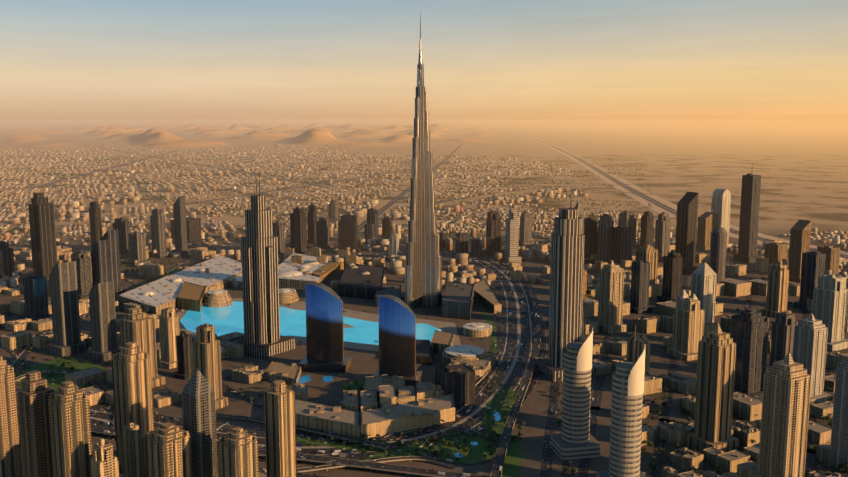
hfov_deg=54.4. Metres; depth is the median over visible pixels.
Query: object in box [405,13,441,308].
supertall tower
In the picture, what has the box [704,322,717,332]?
court block
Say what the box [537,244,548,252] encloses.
court block
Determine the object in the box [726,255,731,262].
court block
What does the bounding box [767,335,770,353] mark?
court block
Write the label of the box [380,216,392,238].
tower
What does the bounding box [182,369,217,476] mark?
tower
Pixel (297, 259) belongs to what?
court block
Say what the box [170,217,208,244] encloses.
tower
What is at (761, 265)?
court block
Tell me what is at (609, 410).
city street
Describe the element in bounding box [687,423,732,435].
court block
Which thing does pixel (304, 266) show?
mall roof dome
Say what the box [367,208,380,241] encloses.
tower
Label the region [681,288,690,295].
court block
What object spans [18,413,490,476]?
deck road
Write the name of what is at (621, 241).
tower
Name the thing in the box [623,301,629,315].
court block
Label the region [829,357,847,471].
tower
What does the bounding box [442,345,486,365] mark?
round hall
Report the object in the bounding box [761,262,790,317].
tower
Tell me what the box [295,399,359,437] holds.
building
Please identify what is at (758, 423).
court block
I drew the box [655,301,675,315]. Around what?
court block
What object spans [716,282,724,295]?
court block
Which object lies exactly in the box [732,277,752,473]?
city street
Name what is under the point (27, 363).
city street
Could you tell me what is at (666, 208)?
desert highway road
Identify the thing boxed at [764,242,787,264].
building
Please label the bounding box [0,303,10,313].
court block
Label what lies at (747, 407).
building
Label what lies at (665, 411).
city street
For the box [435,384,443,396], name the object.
souk
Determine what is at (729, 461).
building
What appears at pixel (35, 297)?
tower
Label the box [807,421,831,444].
building
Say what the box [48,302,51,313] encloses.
court block
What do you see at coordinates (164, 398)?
court block
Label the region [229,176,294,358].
stepped mast tower
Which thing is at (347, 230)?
tower
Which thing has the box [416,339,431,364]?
lake pavilion
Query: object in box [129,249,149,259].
court block
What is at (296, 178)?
suburb tree crowns
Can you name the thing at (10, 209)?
suburb blocks
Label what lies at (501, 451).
flyover road
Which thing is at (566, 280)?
twin mast tower
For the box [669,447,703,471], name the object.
building
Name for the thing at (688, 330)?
tower
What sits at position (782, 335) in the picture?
tower
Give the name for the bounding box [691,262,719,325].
tower
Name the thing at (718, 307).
court block
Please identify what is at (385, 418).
building
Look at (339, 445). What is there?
souk lawn
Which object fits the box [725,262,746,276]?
court block
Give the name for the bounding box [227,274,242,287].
mall hall
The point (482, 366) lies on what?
building
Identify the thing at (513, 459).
verge lawn
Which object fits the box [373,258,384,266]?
court block
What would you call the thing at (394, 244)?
tower
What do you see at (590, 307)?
court block
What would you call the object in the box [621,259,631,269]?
court block
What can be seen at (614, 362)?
court block
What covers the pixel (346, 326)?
island plaza
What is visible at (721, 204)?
tower
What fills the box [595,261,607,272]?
court block
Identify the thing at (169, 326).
tower
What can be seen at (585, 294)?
tower
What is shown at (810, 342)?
tower
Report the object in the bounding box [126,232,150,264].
tower
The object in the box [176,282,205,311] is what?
building
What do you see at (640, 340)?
tower
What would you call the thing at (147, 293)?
mall roof dome
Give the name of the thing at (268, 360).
city street
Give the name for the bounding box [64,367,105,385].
building
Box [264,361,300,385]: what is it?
block
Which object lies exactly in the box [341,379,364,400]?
court lawn
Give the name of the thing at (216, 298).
mall rotunda
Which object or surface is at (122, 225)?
tower
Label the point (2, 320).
court block
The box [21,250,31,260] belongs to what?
court block
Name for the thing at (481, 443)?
park ring lawn
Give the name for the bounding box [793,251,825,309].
tower
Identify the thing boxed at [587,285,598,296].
court block
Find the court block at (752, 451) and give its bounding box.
[743,443,759,462]
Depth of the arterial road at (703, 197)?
5666.65 m
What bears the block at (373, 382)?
on the ground at (810, 165)
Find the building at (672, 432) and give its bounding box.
[658,422,693,446]
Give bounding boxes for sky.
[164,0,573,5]
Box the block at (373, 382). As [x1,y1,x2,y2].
[362,374,405,400]
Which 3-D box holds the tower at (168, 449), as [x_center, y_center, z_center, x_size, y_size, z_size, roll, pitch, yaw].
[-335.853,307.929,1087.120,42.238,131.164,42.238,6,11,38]
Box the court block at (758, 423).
[756,419,760,427]
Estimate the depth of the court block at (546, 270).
2823.05 m
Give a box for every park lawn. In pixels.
[15,356,106,390]
[435,432,496,465]
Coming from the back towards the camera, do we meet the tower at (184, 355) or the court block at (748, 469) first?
the tower at (184, 355)
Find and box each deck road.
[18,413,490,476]
[19,433,333,476]
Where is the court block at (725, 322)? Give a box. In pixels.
[720,315,730,330]
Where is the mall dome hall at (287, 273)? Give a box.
[278,270,302,276]
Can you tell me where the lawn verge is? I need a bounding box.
[474,298,497,363]
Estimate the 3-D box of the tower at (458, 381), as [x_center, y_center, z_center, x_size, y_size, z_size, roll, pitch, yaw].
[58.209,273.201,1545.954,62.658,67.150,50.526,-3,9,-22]
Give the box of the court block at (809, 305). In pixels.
[806,299,812,311]
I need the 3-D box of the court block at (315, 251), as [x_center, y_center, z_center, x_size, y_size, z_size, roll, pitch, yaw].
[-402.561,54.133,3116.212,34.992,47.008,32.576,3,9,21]
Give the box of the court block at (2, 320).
[0,314,4,326]
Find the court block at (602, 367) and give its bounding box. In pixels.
[592,359,611,375]
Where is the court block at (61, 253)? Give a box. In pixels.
[57,247,75,260]
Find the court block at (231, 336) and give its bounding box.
[217,332,243,340]
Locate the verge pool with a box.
[493,412,500,420]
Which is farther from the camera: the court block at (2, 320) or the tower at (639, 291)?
the tower at (639, 291)
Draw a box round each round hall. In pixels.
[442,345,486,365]
[462,323,491,336]
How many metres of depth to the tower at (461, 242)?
3182.40 m
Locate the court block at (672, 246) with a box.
[670,244,674,251]
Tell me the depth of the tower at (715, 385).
1301.60 m
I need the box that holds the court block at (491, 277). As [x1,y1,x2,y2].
[484,273,495,280]
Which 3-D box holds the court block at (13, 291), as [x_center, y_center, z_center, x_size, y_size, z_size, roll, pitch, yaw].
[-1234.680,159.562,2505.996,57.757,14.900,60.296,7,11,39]
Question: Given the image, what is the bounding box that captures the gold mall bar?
[311,256,345,283]
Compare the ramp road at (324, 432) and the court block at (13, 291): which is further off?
the court block at (13, 291)
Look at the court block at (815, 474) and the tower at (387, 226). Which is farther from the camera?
the tower at (387, 226)
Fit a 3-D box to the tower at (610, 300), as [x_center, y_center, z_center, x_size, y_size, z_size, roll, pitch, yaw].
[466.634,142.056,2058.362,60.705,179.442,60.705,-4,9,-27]
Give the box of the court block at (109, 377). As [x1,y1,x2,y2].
[106,369,112,382]
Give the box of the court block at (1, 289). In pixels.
[0,285,7,293]
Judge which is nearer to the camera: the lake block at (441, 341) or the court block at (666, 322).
the lake block at (441, 341)
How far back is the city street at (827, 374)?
1931.59 m
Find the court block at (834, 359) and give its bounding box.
[825,351,847,369]
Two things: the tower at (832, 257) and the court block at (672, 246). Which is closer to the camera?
the tower at (832, 257)
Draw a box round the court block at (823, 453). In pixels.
[816,442,830,464]
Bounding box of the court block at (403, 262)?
[395,258,405,267]
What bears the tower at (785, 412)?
on the ground at (810, 165)
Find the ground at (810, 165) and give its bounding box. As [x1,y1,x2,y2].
[0,119,847,476]
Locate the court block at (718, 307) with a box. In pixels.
[715,302,722,315]
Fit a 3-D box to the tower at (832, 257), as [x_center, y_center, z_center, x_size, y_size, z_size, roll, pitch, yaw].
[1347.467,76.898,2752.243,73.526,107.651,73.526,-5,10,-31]
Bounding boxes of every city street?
[0,298,23,328]
[1,347,115,443]
[101,315,159,367]
[116,325,264,410]
[121,278,272,363]
[558,401,814,453]
[576,333,611,476]
[582,335,834,375]
[648,274,688,476]
[716,297,847,313]
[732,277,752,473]
[802,309,819,476]
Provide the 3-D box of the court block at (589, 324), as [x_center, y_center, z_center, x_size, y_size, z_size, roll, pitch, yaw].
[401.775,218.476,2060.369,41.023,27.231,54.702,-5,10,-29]
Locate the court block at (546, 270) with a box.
[542,265,549,273]
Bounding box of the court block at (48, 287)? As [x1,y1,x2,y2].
[46,280,49,294]
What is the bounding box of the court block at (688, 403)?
[681,395,695,415]
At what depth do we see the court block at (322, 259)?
2884.36 m
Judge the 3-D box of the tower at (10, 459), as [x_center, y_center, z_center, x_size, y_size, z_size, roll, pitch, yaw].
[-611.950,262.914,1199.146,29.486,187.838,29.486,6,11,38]
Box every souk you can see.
[292,383,307,400]
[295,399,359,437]
[343,390,358,411]
[360,389,377,410]
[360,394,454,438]
[379,384,395,406]
[397,385,414,403]
[416,381,433,399]
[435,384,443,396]
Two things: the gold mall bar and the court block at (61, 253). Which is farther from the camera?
the court block at (61, 253)
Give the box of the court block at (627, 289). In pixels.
[623,282,630,296]
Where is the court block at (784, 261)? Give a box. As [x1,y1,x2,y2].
[782,258,787,268]
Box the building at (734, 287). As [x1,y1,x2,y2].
[722,278,751,296]
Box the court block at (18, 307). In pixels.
[11,300,24,314]
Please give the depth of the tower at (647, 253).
2494.87 m
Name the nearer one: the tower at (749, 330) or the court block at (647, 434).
the court block at (647, 434)
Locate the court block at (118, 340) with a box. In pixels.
[117,332,120,346]
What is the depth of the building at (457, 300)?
2203.91 m
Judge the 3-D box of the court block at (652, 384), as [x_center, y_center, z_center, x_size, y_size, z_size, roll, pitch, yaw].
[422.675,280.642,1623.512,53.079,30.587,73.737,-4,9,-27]
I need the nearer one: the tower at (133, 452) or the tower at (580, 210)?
the tower at (133, 452)
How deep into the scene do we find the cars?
1491.55 m
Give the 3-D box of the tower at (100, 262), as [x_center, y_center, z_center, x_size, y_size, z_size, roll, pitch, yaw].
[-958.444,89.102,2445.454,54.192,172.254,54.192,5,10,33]
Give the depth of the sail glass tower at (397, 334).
1635.80 m
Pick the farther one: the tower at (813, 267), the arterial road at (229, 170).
the arterial road at (229, 170)
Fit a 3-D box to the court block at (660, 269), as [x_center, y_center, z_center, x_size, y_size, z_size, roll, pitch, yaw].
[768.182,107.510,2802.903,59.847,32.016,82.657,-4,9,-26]
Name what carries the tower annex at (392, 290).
on the ground at (810, 165)
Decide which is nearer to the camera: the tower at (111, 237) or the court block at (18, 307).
the court block at (18, 307)
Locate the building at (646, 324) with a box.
[632,316,658,333]
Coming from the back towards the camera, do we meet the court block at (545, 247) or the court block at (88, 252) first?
the court block at (545, 247)
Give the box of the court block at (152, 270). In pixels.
[139,263,163,277]
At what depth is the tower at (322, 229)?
3363.42 m
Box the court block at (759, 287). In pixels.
[749,279,767,295]
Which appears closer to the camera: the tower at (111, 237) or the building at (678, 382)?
the building at (678, 382)
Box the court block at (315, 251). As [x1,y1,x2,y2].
[311,246,320,255]
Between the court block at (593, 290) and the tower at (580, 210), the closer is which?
the court block at (593, 290)
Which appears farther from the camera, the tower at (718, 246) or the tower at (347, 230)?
the tower at (347, 230)
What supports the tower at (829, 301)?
on the ground at (810, 165)
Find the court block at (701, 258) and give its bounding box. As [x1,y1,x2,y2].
[695,253,706,262]
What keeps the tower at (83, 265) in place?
on the ground at (810, 165)
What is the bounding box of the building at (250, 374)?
[232,365,269,383]
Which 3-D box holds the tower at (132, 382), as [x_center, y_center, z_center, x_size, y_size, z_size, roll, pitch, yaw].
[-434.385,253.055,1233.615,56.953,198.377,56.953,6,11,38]
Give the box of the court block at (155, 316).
[147,313,158,327]
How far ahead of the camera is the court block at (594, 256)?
3009.98 m
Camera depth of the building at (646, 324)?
2048.39 m
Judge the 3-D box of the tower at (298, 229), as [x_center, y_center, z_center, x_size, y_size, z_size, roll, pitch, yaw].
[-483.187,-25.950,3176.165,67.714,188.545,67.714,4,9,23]
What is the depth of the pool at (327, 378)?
1685.54 m
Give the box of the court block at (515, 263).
[509,261,520,269]
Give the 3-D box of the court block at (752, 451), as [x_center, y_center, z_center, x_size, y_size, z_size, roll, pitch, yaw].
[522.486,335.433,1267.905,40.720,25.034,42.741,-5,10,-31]
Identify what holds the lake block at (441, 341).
on the ground at (810, 165)
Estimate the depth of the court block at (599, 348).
1865.29 m
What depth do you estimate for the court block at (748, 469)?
1188.47 m
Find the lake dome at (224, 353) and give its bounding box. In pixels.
[220,347,228,358]
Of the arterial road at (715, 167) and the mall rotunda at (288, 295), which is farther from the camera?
the arterial road at (715, 167)
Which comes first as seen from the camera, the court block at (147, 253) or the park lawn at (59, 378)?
the park lawn at (59, 378)
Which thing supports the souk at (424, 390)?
on the ground at (810, 165)
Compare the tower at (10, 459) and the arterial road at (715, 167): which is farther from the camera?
the arterial road at (715, 167)
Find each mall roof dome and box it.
[140,291,155,295]
[170,278,183,281]
[297,264,311,267]
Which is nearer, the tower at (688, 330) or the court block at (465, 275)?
the tower at (688, 330)
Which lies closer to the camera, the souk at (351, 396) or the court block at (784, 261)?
the souk at (351, 396)
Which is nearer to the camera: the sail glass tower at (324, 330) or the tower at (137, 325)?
the tower at (137, 325)
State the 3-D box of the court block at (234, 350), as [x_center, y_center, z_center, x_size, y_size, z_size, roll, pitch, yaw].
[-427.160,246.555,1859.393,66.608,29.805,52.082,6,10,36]
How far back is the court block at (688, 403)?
1483.90 m
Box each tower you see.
[0,241,19,277]
[0,356,21,476]
[17,370,55,476]
[20,275,51,320]
[27,193,57,279]
[47,261,87,356]
[48,381,91,476]
[72,251,91,299]
[86,281,119,361]
[88,201,101,249]
[89,438,118,476]
[91,240,115,295]
[101,229,125,293]
[112,342,153,472]
[113,217,130,253]
[120,307,165,387]
[121,422,145,476]
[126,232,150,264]
[145,422,191,476]
[149,208,169,257]
[157,307,179,369]
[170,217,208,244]
[172,196,189,255]
[174,332,193,379]
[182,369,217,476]
[192,323,227,409]
[217,427,258,476]
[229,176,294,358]
[264,380,296,476]
[272,220,284,252]
[290,207,310,254]
[298,282,351,372]
[307,204,316,244]
[313,216,332,248]
[326,200,339,218]
[333,214,362,251]
[364,224,374,242]
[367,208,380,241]
[374,295,421,387]
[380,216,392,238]
[387,233,398,258]
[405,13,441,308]
[434,364,474,405]
[440,232,445,249]
[452,232,470,254]
[468,239,484,257]
[482,211,504,256]
[503,208,521,262]
[519,212,534,244]
[535,191,594,381]
[550,312,600,459]
[575,201,585,269]
[583,269,592,297]
[584,217,597,263]
[593,214,613,263]
[596,260,626,333]
[596,325,645,476]
[609,226,632,266]
[618,210,638,248]
[626,333,649,373]
[630,260,652,313]
[636,245,657,283]
[637,211,654,248]
[655,212,670,261]
[657,250,682,301]
[666,298,704,360]
[672,289,688,336]
[675,192,699,274]
[685,324,738,452]
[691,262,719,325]
[696,212,713,249]
[709,227,726,293]
[711,189,732,247]
[730,308,768,399]
[733,163,760,262]
[758,353,810,476]
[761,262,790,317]
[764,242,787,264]
[770,312,797,365]
[788,219,810,282]
[792,314,829,403]
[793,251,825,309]
[812,274,847,351]
[817,245,841,275]
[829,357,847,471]
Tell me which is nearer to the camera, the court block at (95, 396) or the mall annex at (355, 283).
the court block at (95, 396)
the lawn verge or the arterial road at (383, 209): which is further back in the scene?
the arterial road at (383, 209)
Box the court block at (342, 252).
[337,249,350,256]
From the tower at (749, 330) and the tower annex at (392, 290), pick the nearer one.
the tower at (749, 330)
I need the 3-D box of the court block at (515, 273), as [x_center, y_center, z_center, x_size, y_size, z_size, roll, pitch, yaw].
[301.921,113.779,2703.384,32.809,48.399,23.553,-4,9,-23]
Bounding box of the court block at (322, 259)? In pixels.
[316,255,327,262]
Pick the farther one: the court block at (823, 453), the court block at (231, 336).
the court block at (231, 336)
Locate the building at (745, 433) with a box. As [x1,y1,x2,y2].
[731,420,760,446]
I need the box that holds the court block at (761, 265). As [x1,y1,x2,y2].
[755,258,768,272]
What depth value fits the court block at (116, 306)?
2291.23 m
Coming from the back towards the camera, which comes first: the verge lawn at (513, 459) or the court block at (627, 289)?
the court block at (627, 289)
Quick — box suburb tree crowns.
[0,157,650,271]
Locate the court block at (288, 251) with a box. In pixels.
[284,247,293,258]
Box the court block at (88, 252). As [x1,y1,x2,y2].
[76,249,90,255]
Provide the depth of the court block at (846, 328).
2048.95 m
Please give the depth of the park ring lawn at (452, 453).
1303.69 m
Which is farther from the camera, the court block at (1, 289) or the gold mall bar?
the gold mall bar
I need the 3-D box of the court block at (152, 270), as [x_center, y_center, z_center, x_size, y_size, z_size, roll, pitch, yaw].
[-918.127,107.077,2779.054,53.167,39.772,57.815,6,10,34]
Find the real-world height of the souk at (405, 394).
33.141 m
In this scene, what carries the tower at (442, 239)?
on the ground at (810, 165)
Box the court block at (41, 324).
[30,317,52,331]
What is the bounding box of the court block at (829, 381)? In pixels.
[824,375,835,391]
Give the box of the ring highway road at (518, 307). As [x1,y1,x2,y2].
[16,250,546,463]
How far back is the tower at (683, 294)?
1958.35 m
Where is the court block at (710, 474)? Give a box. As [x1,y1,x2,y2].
[702,471,739,476]
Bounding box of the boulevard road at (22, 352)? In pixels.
[7,244,405,371]
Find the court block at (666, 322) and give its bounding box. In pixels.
[659,315,673,332]
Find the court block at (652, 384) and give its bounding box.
[643,373,661,394]
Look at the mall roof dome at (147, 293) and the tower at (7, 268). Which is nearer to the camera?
the mall roof dome at (147, 293)
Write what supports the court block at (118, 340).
on the ground at (810, 165)
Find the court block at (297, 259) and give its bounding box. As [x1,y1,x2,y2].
[291,255,302,263]
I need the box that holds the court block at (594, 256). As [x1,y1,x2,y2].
[590,254,596,259]
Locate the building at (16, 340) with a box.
[1,331,31,348]
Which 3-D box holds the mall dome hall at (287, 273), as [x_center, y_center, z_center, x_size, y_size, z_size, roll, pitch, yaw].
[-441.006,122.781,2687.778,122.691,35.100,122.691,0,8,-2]
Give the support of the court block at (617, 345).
on the ground at (810, 165)
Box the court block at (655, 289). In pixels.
[649,284,661,296]
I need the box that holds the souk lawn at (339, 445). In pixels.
[296,438,385,450]
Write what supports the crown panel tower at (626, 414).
on the ground at (810, 165)
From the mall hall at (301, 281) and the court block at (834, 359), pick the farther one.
the mall hall at (301, 281)
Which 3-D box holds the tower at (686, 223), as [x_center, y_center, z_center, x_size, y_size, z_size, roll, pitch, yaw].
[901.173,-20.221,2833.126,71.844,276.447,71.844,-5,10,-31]
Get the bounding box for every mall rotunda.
[203,290,232,307]
[279,288,298,303]
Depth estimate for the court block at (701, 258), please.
3028.59 m
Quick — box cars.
[3,128,847,476]
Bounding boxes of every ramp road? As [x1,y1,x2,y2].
[15,370,114,427]
[216,413,387,448]
[297,456,455,471]
[385,351,500,435]
[429,434,498,465]
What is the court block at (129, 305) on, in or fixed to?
on the ground at (810, 165)
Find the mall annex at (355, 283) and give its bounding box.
[338,263,384,299]
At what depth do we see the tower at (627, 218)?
3357.01 m
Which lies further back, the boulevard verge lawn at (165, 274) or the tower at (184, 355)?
the boulevard verge lawn at (165, 274)
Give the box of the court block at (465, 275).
[459,273,472,280]
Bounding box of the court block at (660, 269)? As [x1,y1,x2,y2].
[657,265,662,276]
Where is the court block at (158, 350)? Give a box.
[156,342,160,358]
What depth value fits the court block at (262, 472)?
1201.87 m
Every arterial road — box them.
[32,137,228,187]
[96,147,330,187]
[186,163,450,204]
[333,136,469,245]
[435,180,809,203]
[546,187,823,204]
[608,163,801,170]
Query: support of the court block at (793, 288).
on the ground at (810, 165)
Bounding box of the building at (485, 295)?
[474,278,501,313]
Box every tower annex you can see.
[375,283,401,306]
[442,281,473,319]
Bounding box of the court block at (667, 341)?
[662,336,672,349]
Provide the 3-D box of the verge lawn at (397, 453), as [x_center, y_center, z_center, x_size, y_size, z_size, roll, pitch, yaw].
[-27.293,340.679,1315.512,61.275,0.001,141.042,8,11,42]
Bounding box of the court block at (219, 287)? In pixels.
[208,284,222,290]
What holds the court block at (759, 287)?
on the ground at (810, 165)
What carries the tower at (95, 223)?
on the ground at (810, 165)
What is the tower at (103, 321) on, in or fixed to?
on the ground at (810, 165)
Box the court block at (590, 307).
[582,297,597,316]
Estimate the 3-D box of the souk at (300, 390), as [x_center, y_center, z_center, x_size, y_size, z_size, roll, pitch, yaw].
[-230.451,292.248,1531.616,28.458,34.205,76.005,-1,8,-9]
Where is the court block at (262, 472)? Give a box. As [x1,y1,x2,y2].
[259,468,266,476]
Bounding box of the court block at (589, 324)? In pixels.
[582,319,598,334]
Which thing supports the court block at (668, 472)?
on the ground at (810, 165)
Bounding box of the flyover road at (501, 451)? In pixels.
[491,281,541,476]
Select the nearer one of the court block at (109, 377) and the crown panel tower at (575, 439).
the crown panel tower at (575, 439)
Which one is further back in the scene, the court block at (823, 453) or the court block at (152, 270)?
the court block at (152, 270)
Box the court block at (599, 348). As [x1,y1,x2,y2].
[592,343,605,354]
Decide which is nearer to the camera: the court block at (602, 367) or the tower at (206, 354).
the tower at (206, 354)
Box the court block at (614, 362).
[612,359,625,370]
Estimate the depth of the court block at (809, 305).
2275.86 m
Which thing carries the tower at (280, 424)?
on the ground at (810, 165)
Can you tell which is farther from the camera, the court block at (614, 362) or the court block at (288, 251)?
the court block at (288, 251)
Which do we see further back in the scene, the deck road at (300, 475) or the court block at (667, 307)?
the court block at (667, 307)
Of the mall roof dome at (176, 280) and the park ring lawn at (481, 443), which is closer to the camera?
the park ring lawn at (481, 443)
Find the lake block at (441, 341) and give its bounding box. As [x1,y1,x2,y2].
[431,330,453,353]
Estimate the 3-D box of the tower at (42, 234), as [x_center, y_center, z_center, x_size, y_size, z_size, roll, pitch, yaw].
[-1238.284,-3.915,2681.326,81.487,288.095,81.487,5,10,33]
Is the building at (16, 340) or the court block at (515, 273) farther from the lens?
the court block at (515, 273)
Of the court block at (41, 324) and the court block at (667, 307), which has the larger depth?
the court block at (667, 307)
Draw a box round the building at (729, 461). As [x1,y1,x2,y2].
[702,447,749,472]
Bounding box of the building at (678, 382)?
[658,372,695,393]
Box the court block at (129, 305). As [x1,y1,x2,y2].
[124,302,142,311]
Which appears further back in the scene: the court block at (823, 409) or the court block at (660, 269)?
the court block at (660, 269)
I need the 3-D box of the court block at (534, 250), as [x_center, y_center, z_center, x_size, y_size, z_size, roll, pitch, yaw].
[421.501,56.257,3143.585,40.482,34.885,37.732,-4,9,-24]
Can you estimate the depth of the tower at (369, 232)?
3505.77 m
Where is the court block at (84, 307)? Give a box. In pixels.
[79,298,89,314]
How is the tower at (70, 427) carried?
on the ground at (810, 165)
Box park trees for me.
[0,257,847,476]
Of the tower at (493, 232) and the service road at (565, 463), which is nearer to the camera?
the service road at (565, 463)
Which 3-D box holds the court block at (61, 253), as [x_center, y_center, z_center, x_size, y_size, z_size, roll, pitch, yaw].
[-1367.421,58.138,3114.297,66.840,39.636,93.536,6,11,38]
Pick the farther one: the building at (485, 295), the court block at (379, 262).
the court block at (379, 262)
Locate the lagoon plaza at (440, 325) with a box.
[176,298,460,350]
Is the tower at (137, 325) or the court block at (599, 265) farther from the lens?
the court block at (599, 265)
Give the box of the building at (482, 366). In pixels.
[448,356,493,378]
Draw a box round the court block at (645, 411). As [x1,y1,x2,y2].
[642,404,648,418]
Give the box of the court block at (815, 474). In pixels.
[808,471,847,476]
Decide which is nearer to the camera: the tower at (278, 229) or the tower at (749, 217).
the tower at (749, 217)
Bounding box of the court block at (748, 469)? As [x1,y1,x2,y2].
[737,461,765,476]
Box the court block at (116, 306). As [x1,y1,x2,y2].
[115,301,118,309]
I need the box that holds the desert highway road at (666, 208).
[502,126,847,258]
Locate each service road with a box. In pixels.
[540,313,559,476]
[561,460,569,476]
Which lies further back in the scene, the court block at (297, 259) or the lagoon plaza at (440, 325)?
the court block at (297, 259)
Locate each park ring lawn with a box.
[447,449,470,460]
[464,438,484,448]
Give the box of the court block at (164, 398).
[152,389,180,407]
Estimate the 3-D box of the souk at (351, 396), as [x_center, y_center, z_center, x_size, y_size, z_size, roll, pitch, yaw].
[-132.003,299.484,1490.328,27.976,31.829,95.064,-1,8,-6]
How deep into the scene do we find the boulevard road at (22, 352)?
2029.68 m
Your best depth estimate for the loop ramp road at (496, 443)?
1294.28 m
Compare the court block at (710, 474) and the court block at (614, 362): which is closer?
the court block at (710, 474)
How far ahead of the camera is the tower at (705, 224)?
3333.41 m
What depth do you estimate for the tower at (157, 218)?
3139.41 m
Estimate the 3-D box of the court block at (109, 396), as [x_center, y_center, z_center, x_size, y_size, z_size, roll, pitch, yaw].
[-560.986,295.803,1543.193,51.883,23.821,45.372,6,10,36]
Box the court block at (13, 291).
[3,287,23,295]
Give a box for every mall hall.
[118,255,241,315]
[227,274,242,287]
[278,253,332,287]
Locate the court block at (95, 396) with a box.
[80,386,104,405]
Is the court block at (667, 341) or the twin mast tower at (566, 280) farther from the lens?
the court block at (667, 341)
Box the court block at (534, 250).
[529,248,536,258]
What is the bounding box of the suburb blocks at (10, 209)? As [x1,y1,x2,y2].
[0,144,847,288]
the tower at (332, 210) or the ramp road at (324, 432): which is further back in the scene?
the tower at (332, 210)
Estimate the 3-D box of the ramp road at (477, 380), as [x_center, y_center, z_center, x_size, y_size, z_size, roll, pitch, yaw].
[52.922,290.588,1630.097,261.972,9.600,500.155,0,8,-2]
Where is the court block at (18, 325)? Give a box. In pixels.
[5,318,31,331]
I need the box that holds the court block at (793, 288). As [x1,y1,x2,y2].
[788,282,800,295]
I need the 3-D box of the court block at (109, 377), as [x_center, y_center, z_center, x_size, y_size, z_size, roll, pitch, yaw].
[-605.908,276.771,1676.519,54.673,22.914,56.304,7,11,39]
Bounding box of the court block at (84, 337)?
[81,333,88,344]
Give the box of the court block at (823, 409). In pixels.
[809,401,833,418]
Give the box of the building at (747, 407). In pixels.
[732,392,761,420]
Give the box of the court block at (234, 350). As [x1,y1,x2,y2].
[220,340,243,358]
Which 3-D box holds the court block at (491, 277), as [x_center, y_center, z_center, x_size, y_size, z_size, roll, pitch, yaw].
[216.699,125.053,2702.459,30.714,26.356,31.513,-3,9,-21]
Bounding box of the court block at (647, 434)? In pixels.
[641,424,653,445]
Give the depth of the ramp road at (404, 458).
1265.95 m
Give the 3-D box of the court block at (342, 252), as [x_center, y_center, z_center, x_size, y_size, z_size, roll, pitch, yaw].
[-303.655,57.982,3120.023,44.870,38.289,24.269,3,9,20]
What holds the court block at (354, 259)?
on the ground at (810, 165)
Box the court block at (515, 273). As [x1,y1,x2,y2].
[510,266,521,280]
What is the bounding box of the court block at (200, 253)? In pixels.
[190,247,215,259]
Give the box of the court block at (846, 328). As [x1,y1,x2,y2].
[845,314,847,331]
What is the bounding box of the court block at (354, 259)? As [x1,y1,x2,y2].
[346,255,359,263]
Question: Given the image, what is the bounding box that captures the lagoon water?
[180,301,441,344]
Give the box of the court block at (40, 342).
[32,334,53,348]
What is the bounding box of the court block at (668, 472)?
[661,467,702,476]
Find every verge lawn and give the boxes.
[115,267,179,298]
[364,439,447,460]
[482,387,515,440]
[501,434,523,476]
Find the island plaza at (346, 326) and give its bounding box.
[343,323,352,327]
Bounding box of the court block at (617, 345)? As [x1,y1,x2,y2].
[602,337,626,355]
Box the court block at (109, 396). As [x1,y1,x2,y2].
[105,390,113,404]
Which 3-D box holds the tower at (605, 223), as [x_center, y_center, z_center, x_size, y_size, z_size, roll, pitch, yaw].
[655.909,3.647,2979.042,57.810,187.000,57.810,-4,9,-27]
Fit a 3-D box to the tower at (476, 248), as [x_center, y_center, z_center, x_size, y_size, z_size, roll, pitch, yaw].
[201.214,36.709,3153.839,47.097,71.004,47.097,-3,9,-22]
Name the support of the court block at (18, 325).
on the ground at (810, 165)

